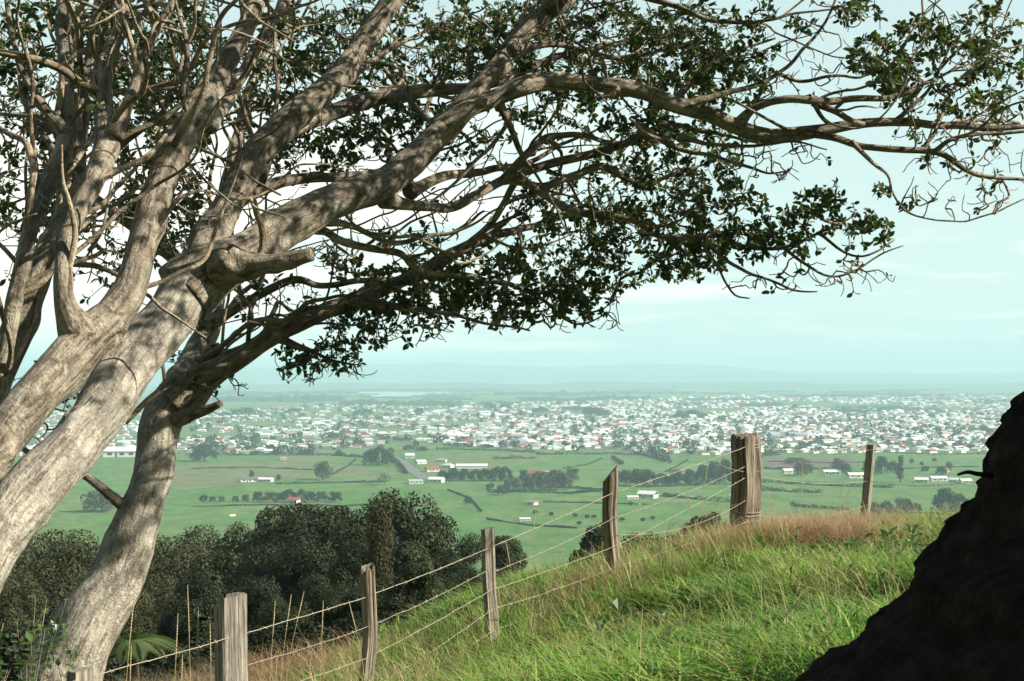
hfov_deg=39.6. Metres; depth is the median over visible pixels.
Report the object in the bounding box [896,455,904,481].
poplar tree
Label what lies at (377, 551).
bush
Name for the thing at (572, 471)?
field tree
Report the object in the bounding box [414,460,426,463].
house
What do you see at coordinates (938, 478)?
farm shed
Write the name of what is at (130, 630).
grass stalk
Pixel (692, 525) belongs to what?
grass stalk
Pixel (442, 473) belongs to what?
field tree
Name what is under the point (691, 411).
field tree
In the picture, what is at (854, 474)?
farm shed
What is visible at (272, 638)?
grass stalk
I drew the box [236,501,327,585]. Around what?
bush
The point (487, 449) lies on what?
hedge
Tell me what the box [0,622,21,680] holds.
leafy shrub
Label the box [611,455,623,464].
hedge
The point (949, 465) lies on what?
field tree
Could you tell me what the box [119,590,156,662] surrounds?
bush
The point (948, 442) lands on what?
house
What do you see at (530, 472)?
house
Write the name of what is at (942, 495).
field tree
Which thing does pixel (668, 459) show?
pine tree
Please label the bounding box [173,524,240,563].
bush
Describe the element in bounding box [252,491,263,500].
field tree
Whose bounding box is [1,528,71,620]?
bush
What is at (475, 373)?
hills
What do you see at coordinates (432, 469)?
house
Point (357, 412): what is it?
field tree
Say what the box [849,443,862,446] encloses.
house
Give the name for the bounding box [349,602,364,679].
grass stalk
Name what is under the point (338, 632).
round bush
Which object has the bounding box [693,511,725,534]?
round bush
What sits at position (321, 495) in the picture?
field tree
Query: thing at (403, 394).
water
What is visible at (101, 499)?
field tree
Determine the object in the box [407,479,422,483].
farm shed
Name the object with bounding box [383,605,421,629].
round bush
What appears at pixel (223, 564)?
bush
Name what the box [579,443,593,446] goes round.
house
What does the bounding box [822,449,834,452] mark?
house
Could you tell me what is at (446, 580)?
bush
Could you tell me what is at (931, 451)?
house
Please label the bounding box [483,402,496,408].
field tree
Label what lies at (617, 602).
weeds
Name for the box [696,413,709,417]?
field tree
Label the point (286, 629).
grass stalk
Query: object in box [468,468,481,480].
field tree
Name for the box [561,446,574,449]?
house
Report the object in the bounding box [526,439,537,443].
house
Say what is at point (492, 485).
field tree
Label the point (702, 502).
grass stalk
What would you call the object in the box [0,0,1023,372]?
sky
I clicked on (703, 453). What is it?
house
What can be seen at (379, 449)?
field tree
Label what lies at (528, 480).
field tree
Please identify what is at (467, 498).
field tree
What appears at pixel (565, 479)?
field tree
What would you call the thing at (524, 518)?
field shed
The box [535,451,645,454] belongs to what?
hedge
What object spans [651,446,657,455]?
pine tree
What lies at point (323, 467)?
field tree
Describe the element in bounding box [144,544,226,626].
bush
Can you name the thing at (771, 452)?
field tree
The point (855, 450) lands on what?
house
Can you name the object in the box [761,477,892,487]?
hedge
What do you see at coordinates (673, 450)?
house
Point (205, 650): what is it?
round bush
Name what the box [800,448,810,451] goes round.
house
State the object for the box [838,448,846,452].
house
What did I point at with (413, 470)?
road
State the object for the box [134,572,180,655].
bush
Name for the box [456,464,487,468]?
glasshouse
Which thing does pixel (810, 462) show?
hedge
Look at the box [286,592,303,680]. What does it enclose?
grass stalk
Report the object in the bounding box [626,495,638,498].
farm shed
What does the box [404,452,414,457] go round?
house
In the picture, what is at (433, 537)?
bush
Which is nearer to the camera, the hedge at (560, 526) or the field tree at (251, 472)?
the hedge at (560, 526)
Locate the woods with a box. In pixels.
[149,383,1017,453]
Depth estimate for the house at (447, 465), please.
1632.80 m
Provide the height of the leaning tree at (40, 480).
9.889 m
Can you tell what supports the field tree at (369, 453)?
on the ground at (180, 514)
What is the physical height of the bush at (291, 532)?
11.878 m
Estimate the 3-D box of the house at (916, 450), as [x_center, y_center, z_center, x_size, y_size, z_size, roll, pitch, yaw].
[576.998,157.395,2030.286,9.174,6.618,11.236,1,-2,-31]
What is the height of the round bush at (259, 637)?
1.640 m
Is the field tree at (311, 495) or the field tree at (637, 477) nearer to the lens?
the field tree at (311, 495)
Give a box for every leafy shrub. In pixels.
[0,595,74,680]
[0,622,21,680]
[47,624,79,680]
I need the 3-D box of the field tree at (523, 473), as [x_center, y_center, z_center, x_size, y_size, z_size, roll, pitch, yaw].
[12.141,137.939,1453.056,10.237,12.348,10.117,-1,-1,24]
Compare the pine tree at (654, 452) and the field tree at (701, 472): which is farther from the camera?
the pine tree at (654, 452)
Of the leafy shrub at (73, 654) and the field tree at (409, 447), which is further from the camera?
the field tree at (409, 447)
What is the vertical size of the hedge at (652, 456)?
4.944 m
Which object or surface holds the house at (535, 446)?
on the ground at (180, 514)
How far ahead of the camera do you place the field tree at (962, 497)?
1122.70 m
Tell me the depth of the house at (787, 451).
2013.51 m
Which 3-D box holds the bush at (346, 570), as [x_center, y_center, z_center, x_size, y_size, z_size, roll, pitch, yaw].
[-6.613,11.487,61.770,3.564,6.040,3.861,1,-2,-40]
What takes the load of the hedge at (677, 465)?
on the ground at (180, 514)
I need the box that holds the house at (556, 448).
[552,446,560,449]
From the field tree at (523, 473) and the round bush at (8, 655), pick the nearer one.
the round bush at (8, 655)
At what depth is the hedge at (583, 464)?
1695.63 m
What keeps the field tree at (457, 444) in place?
on the ground at (180, 514)
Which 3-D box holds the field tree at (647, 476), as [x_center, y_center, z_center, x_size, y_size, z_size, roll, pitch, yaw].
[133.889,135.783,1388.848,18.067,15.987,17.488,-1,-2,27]
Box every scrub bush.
[571,546,604,564]
[577,548,592,564]
[586,540,634,562]
[621,532,677,548]
[627,539,647,550]
[635,532,681,545]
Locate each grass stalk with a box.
[126,591,134,680]
[129,651,131,678]
[175,614,177,670]
[187,585,190,680]
[196,610,198,677]
[209,632,210,661]
[270,604,274,679]
[281,594,291,675]
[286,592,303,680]
[320,607,323,679]
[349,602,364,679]
[505,540,515,614]
[526,508,536,599]
[676,506,709,557]
[686,499,722,543]
[699,470,706,547]
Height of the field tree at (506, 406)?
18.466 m
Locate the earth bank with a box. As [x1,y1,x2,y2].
[794,391,1023,680]
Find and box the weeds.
[470,510,957,680]
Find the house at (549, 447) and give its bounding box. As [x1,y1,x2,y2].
[545,445,555,448]
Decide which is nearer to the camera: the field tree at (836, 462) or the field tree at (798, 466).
the field tree at (798, 466)
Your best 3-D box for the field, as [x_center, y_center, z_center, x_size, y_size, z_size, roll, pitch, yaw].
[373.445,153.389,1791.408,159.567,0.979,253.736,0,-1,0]
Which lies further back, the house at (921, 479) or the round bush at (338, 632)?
the house at (921, 479)
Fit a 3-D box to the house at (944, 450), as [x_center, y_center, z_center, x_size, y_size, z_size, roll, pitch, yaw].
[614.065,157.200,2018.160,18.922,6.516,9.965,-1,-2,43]
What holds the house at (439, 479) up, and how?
on the ground at (180, 514)
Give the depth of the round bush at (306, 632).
29.60 m
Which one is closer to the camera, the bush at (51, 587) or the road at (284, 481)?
the bush at (51, 587)
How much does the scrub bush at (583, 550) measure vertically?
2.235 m
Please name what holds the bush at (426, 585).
on the ground at (180, 514)
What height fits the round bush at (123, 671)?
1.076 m
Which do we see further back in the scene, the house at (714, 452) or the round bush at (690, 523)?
the house at (714, 452)
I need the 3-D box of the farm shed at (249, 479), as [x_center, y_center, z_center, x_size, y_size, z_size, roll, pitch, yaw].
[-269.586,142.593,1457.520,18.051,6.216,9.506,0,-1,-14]
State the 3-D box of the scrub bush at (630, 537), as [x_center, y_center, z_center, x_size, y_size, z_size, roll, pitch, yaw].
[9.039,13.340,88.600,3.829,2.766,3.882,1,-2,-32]
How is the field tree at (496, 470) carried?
on the ground at (180, 514)
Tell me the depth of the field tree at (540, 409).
4064.16 m
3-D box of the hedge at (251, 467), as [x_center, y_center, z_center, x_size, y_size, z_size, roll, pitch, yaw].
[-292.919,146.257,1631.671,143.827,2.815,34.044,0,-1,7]
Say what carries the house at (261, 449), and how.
on the ground at (180, 514)
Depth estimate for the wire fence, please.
12.91 m
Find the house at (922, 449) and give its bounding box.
[917,447,928,451]
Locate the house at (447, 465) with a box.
[442,463,453,467]
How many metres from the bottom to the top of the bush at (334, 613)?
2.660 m
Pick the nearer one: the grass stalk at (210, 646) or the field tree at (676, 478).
the grass stalk at (210, 646)
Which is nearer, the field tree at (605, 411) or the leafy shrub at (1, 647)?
the leafy shrub at (1, 647)
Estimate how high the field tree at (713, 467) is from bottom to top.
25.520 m
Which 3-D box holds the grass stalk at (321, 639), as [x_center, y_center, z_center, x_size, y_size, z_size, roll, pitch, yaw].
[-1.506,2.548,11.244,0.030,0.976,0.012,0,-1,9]
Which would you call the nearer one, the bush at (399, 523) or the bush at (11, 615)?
the bush at (11, 615)
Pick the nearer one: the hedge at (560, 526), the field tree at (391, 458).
the hedge at (560, 526)
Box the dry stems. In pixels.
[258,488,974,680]
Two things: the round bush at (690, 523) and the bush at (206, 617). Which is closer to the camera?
the bush at (206, 617)
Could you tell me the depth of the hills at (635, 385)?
10998.46 m
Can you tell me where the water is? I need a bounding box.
[347,392,460,396]
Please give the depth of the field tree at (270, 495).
1235.24 m
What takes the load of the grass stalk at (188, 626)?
on the ground at (180, 514)
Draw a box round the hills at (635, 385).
[11,381,1023,388]
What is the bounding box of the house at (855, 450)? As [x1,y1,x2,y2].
[852,448,861,452]
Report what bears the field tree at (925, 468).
on the ground at (180, 514)
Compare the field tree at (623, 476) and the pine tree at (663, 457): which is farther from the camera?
the pine tree at (663, 457)
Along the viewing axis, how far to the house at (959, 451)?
2014.03 m
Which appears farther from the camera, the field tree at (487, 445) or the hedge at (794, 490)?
the field tree at (487, 445)
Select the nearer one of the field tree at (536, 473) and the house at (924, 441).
the field tree at (536, 473)
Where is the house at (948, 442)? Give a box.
[942,441,953,444]
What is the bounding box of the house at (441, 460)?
[436,458,446,461]
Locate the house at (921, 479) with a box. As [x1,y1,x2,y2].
[914,477,928,482]
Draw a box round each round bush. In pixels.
[0,619,37,680]
[103,656,159,680]
[107,625,141,667]
[139,638,188,680]
[156,646,214,680]
[181,631,214,667]
[247,623,297,677]
[272,617,340,669]
[327,611,384,649]
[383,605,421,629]
[578,522,604,555]
[677,516,712,539]
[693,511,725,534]
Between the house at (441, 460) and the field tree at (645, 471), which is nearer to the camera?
the field tree at (645, 471)
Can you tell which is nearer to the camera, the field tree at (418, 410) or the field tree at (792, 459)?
the field tree at (792, 459)
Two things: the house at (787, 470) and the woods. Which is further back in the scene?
the woods
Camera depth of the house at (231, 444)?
2127.26 m
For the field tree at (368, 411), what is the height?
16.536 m
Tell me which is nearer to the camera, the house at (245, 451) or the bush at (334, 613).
the bush at (334, 613)
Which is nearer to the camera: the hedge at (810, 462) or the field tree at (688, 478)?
the field tree at (688, 478)
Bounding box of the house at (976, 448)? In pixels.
[971,447,981,450]
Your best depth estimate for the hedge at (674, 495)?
1265.10 m
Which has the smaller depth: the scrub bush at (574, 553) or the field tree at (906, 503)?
the scrub bush at (574, 553)
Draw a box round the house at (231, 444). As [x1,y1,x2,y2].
[225,440,235,447]
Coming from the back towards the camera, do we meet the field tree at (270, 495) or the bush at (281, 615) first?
the field tree at (270, 495)
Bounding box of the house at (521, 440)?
[509,438,527,442]
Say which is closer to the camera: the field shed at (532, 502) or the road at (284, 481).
the field shed at (532, 502)
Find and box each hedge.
[185,451,364,457]
[191,467,313,469]
[191,503,379,506]
[275,480,383,483]
[332,458,355,474]
[389,457,407,473]
[436,446,535,452]
[447,488,481,511]
[486,488,602,493]
[486,517,576,527]
[492,455,535,458]
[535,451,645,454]
[540,485,602,489]
[543,501,646,504]
[563,458,601,468]
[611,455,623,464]
[634,450,666,461]
[661,492,730,501]
[665,459,688,471]
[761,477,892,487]
[762,485,822,492]
[764,467,831,468]
[769,461,864,462]
[788,501,852,510]
[892,466,979,468]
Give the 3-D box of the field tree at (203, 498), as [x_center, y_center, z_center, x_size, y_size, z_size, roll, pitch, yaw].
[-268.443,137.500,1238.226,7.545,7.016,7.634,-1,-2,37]
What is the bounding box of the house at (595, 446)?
[591,444,600,447]
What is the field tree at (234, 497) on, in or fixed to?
on the ground at (180, 514)
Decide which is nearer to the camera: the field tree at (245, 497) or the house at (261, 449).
the field tree at (245, 497)
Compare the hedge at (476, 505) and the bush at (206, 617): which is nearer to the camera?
the bush at (206, 617)
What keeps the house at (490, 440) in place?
on the ground at (180, 514)
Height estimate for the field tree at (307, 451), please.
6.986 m
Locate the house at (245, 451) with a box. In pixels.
[240,450,253,453]
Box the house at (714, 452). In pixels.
[710,450,721,454]
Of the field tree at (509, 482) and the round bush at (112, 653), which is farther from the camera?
the field tree at (509, 482)
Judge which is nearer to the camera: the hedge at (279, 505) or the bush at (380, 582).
the bush at (380, 582)
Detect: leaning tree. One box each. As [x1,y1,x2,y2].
[0,0,410,480]
[0,0,727,680]
[0,0,1023,592]
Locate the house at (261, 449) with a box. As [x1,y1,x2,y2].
[255,447,265,451]
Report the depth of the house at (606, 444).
2154.96 m
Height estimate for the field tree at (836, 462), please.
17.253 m
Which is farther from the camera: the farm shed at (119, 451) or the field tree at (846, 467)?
the farm shed at (119, 451)
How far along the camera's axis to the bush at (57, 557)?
93.85 m
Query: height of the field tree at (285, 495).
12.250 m
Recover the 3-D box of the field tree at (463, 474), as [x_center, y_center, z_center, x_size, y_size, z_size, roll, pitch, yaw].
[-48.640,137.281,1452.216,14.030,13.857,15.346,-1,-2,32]
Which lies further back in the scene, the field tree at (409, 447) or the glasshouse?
the field tree at (409, 447)
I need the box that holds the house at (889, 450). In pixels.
[884,448,894,451]
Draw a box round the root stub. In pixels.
[957,470,993,477]
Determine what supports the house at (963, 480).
on the ground at (180, 514)
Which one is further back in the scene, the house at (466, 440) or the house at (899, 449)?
the house at (466, 440)
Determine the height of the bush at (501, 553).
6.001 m
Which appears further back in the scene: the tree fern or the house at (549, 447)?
the house at (549, 447)
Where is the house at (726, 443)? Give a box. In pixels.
[719,442,730,445]
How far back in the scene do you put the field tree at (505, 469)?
1450.55 m
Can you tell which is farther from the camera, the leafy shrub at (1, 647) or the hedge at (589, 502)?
the hedge at (589, 502)
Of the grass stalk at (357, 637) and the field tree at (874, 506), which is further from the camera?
the field tree at (874, 506)
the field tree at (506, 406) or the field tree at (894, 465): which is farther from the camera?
the field tree at (506, 406)
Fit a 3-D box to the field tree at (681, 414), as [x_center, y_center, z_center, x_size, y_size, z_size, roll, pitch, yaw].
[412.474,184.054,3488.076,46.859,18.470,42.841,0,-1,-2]
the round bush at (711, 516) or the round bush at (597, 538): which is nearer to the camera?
the round bush at (597, 538)
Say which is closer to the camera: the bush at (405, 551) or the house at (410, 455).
the bush at (405, 551)
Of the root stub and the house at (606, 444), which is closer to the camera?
the root stub
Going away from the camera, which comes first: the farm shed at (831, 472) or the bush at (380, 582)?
the bush at (380, 582)
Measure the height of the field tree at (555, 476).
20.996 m
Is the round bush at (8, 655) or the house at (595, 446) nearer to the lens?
the round bush at (8, 655)
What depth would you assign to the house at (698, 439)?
2251.50 m
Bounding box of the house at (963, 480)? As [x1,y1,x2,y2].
[958,478,972,482]
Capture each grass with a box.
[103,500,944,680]
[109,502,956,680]
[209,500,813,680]
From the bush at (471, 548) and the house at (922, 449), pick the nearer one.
the bush at (471, 548)
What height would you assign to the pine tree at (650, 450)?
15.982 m
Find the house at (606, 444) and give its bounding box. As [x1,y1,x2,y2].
[601,442,611,445]
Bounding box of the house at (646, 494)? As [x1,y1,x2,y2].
[636,490,658,498]
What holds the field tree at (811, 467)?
on the ground at (180, 514)
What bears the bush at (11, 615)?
on the ground at (180, 514)
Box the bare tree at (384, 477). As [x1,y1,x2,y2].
[376,473,391,483]
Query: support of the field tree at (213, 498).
on the ground at (180, 514)
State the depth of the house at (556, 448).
2041.02 m
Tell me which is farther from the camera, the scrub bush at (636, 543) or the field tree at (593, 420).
the field tree at (593, 420)
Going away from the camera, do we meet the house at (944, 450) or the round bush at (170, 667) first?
the round bush at (170, 667)
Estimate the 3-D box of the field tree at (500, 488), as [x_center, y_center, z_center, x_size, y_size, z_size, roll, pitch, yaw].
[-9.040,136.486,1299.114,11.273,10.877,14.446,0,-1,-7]
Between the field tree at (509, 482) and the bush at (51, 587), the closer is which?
the bush at (51, 587)
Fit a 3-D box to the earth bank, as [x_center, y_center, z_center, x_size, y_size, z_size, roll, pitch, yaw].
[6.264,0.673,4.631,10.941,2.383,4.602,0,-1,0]
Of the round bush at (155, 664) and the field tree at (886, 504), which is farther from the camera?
the field tree at (886, 504)
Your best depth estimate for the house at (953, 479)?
1464.29 m
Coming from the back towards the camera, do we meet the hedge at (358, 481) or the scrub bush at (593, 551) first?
the hedge at (358, 481)
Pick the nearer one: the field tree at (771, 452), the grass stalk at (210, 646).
the grass stalk at (210, 646)
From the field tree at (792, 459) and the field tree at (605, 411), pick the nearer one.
the field tree at (792, 459)
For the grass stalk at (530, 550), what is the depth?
13.46 m
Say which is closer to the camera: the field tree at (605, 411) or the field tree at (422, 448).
the field tree at (422, 448)
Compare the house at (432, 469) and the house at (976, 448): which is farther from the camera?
the house at (976, 448)
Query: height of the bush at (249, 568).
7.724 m
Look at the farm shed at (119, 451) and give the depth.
1867.82 m
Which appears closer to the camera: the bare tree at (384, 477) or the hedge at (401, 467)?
the bare tree at (384, 477)
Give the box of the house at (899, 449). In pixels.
[894,447,904,451]
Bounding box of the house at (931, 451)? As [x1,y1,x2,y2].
[924,449,937,452]
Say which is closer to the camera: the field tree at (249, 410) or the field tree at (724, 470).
the field tree at (724, 470)
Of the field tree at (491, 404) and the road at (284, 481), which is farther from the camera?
the field tree at (491, 404)
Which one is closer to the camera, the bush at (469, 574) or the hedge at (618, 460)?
the bush at (469, 574)
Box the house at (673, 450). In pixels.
[669,448,679,452]
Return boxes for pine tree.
[647,444,652,454]
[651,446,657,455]
[660,451,665,461]
[665,452,671,463]
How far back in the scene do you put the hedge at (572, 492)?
1324.58 m
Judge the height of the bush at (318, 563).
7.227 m
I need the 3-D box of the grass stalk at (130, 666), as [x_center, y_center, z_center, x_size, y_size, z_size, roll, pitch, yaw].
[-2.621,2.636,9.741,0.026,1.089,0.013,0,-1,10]
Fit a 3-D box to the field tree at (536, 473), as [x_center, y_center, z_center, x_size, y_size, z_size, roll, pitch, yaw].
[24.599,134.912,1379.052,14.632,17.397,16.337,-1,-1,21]
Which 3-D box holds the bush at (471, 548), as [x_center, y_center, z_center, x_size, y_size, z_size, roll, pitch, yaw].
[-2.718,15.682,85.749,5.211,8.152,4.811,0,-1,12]
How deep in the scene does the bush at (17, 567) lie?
89.80 m
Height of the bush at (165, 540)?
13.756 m
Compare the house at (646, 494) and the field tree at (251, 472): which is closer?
the house at (646, 494)
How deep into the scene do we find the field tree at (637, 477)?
1393.98 m
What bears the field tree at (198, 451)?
on the ground at (180, 514)
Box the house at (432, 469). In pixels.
[424,466,439,471]
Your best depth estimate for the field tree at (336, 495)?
1231.38 m
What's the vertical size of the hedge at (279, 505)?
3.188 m
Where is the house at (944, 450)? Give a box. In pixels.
[938,449,952,452]
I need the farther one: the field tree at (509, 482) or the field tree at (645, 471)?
the field tree at (645, 471)
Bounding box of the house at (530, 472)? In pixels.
[527,469,544,475]
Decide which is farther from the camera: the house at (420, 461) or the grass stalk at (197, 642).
the house at (420, 461)
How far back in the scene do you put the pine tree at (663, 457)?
1775.64 m
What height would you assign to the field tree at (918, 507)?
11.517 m
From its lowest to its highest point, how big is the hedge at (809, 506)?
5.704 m
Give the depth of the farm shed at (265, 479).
1454.32 m
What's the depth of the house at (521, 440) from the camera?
2164.14 m
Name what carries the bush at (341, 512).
on the ground at (180, 514)
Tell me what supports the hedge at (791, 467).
on the ground at (180, 514)
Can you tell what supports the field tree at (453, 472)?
on the ground at (180, 514)
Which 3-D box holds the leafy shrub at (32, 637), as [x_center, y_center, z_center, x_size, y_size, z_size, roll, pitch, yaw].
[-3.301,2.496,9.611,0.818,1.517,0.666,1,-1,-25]
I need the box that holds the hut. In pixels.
[286,497,300,502]
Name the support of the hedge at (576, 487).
on the ground at (180, 514)
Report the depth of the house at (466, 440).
2205.65 m
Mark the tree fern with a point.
(121, 643)
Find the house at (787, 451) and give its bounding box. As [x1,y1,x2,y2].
[784,449,792,452]
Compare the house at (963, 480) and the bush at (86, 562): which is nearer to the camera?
the bush at (86, 562)
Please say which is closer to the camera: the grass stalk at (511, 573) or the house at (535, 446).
the grass stalk at (511, 573)
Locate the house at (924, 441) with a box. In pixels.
[915,440,934,445]
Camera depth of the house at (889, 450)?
2037.20 m
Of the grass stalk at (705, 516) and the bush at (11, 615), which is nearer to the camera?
the grass stalk at (705, 516)
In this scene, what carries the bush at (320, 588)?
on the ground at (180, 514)
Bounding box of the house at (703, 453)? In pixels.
[698,451,709,454]
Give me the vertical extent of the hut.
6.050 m
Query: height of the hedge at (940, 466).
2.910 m
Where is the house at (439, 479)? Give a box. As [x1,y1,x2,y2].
[428,476,444,482]
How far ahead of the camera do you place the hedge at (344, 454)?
1893.55 m
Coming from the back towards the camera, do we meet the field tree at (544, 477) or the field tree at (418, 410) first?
the field tree at (418, 410)
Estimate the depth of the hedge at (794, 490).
1338.34 m
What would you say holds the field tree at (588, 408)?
on the ground at (180, 514)
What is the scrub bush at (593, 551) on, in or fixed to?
on the ground at (180, 514)
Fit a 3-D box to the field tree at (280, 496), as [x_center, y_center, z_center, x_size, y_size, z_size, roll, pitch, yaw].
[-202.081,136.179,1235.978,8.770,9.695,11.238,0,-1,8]
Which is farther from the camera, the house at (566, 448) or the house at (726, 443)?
the house at (726, 443)
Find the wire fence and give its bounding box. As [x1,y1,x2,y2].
[67,432,978,680]
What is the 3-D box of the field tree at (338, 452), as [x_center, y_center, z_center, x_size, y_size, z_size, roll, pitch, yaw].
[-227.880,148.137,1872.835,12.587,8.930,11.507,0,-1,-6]
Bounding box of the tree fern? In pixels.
[111,634,186,680]
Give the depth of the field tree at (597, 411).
3646.49 m
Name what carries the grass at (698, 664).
on the ground at (180, 514)
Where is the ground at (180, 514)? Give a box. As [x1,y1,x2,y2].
[10,384,1023,680]
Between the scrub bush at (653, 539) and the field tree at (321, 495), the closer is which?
the scrub bush at (653, 539)
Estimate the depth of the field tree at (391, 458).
1682.92 m
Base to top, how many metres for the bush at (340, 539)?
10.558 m
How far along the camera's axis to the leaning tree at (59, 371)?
9.09 m
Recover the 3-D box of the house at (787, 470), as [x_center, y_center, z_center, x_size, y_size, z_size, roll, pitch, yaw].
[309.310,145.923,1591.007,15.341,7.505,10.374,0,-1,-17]
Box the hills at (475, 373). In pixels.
[13,363,1023,384]
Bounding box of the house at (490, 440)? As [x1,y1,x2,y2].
[485,438,497,442]
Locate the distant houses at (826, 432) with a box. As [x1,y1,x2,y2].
[18,393,1014,455]
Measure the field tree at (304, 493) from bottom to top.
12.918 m
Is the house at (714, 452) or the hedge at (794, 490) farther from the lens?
the house at (714, 452)
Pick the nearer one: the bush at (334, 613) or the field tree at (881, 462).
the bush at (334, 613)
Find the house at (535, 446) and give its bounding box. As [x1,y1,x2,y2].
[529,443,539,448]
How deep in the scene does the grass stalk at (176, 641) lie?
10.05 m
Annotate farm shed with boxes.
[103,447,135,456]
[240,476,257,481]
[258,477,273,481]
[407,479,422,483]
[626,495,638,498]
[823,470,840,474]
[845,472,863,477]
[929,476,947,480]
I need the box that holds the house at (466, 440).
[461,438,473,443]
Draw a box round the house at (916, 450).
[911,448,920,452]
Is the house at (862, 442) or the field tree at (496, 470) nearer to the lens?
the field tree at (496, 470)
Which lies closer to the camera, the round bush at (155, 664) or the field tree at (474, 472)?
the round bush at (155, 664)
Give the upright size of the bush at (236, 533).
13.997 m
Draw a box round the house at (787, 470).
[780,467,795,473]
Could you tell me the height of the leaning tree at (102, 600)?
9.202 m
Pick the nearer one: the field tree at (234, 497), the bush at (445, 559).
the bush at (445, 559)
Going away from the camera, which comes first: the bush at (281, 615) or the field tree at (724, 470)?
the bush at (281, 615)
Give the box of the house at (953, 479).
[948,477,959,482]
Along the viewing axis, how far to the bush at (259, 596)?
47.49 m
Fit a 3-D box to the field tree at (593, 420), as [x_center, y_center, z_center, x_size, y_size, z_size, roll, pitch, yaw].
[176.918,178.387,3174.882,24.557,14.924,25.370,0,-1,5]
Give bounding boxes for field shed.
[519,517,530,520]
[527,500,537,504]
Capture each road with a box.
[170,479,407,490]
[394,456,428,478]
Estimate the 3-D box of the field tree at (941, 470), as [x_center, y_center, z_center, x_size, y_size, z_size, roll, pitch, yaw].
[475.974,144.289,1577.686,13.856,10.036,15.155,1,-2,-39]
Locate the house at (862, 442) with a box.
[853,441,865,444]
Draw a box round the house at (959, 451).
[954,449,966,452]
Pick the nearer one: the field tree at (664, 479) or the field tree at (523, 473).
the field tree at (664, 479)
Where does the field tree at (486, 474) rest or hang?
on the ground at (180, 514)
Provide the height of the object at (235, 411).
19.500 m
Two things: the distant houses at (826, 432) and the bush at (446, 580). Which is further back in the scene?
the distant houses at (826, 432)
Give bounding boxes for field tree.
[79,490,119,511]
[189,443,218,460]
[198,495,207,501]
[209,496,215,501]
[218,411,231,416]
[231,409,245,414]
[232,496,238,501]
[242,407,255,415]
[242,494,248,501]
[249,470,253,476]
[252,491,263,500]
[262,491,275,500]
[274,492,283,501]
[282,489,296,499]
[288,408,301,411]
[293,489,307,500]
[295,450,313,454]
[305,491,315,500]
[313,461,332,479]
[315,491,327,501]
[328,491,342,501]
[334,450,342,455]
[352,410,364,415]
[361,448,376,464]
[363,409,373,413]
[370,445,387,464]
[380,450,395,464]
[403,445,414,449]
[413,407,423,413]
[415,446,428,450]
[437,470,448,479]
[445,468,460,480]
[452,443,468,445]
[458,468,470,480]
[463,495,472,503]
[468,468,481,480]
[478,468,491,480]
[479,444,493,447]
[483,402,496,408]
[486,483,494,487]
[489,466,503,480]
[496,484,507,494]
[499,404,511,408]
[499,466,513,480]
[503,477,522,491]
[519,469,527,479]
[521,474,536,489]
[532,407,548,412]
[532,471,544,485]
[535,472,551,488]
[549,470,564,489]
[559,472,573,489]
[567,468,578,479]
[581,406,593,414]
[585,407,603,416]
[587,417,596,422]
[602,409,610,415]
[618,469,632,484]
[628,469,644,485]
[641,472,658,486]
[642,469,651,478]
[656,473,669,485]
[667,469,684,485]
[672,412,688,417]
[683,409,700,414]
[683,469,700,485]
[694,464,709,485]
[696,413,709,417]
[707,461,722,484]
[716,459,731,483]
[762,451,779,454]
[784,457,809,462]
[793,462,809,475]
[801,463,813,473]
[829,458,846,469]
[839,463,852,473]
[871,502,880,514]
[874,456,891,473]
[878,500,894,515]
[889,461,898,472]
[893,497,913,514]
[910,503,922,511]
[921,466,928,471]
[931,487,959,511]
[935,466,946,474]
[945,462,952,469]
[956,493,967,510]
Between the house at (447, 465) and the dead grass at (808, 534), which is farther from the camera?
the house at (447, 465)
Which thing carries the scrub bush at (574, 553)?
on the ground at (180, 514)
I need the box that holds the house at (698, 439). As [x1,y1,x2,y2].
[691,437,709,442]

